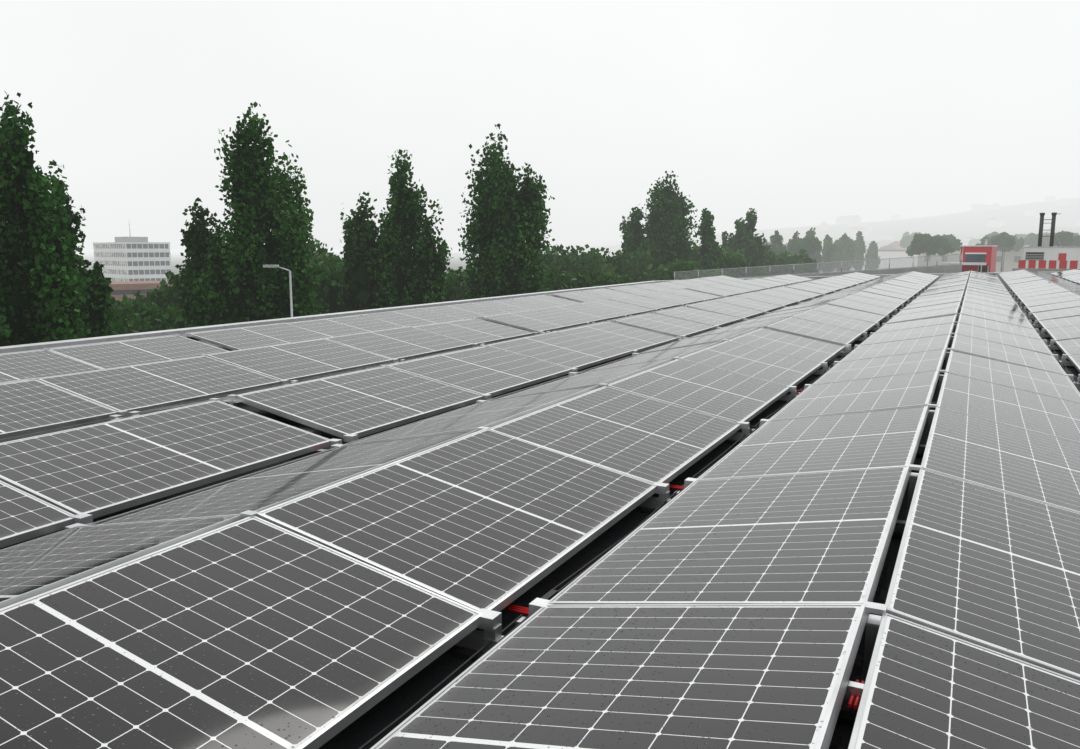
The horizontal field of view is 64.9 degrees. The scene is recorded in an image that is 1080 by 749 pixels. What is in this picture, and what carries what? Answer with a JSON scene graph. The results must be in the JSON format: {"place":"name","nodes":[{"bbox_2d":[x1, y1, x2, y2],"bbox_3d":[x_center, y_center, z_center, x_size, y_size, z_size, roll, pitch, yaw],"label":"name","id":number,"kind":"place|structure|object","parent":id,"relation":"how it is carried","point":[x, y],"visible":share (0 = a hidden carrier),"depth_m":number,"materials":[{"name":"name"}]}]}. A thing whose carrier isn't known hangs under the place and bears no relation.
{"place":"outdoors","nodes":[
{"label":"outdoors","id":0,"kind":"place"},
{"bbox_2d":[93,224,171,281],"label":"office block","id":1,"kind":"structure","parent":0,"point":[130,258],"depth_m":259.97,"materials":[{"name":"white concrete"}]},
{"bbox_2d":[75,249,862,274],"bbox_3d":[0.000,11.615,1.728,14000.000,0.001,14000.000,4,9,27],"label":"ground","id":2,"kind":"structure","parent":0,"point":[456,262],"depth_m":961.54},
{"bbox_2d":[107,281,172,301],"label":"building","id":3,"kind":"structure","parent":2,"relation":"on","point":[122,288],"depth_m":148.15,"materials":[{"name":"brown"}]},
{"bbox_2d":[263,265,292,316],"bbox_3d":[-13.050,-0.091,43.328,2.219,10.911,0.444,6,11,37],"label":"street lamp","id":4,"kind":"object","parent":2,"relation":"on","point":[290,282],"visible":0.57,"depth_m":42.16,"materials":[{"name":"metal"}]},
{"bbox_2d":[941,212,1079,272],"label":"industrial building","id":5,"kind":"structure","parent":2,"relation":"on","point":[982,258],"depth_m":91.15,"materials":[{"name":"metal"}]},
{"bbox_2d":[0,272,1079,748],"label":"roof","id":6,"kind":"structure","parent":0,"point":[382,714],"depth_m":3.69,"materials":[{"name":"metal"}]},
{"bbox_2d":[30,269,1079,748],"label":"mounting rails","id":7,"kind":"object","parent":6,"relation":"on","point":[474,645],"visible":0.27,"depth_m":3.70,"materials":[{"name":"metal"}]},
{"bbox_2d":[0,269,1079,748],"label":"solar panels","id":8,"kind":"object","parent":7,"relation":"on","point":[320,599],"visible":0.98,"depth_m":3.17,"materials":[{"name":"black glass"}]},
{"bbox_2d":[674,253,961,279],"bbox_3d":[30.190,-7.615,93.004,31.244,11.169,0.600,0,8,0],"label":"fence","id":9,"kind":"object","parent":6,"relation":"on","point":[946,268],"visible":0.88,"depth_m":92.35,"materials":[{"name":"metal"}]},
{"bbox_2d":[0,0,1079,248],"label":"sky","id":10,"kind":"structure","parent":0,"point":[798,113],"materials":[{"name":"white"}]},
{"bbox_2d":[326,198,1079,256],"bbox_3d":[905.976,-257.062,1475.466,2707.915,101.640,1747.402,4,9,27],"label":"hillside","id":11,"kind":"structure","parent":0,"point":[960,225],"depth_m":1275.79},
{"bbox_2d":[819,196,1079,271],"bbox_3d":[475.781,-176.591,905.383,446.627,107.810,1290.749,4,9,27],"label":"suburb houses","id":12,"kind":"structure","parent":11,"relation":"on","point":[1012,258],"depth_m":867.39,"materials":[{"name":"tile"}]}
]}

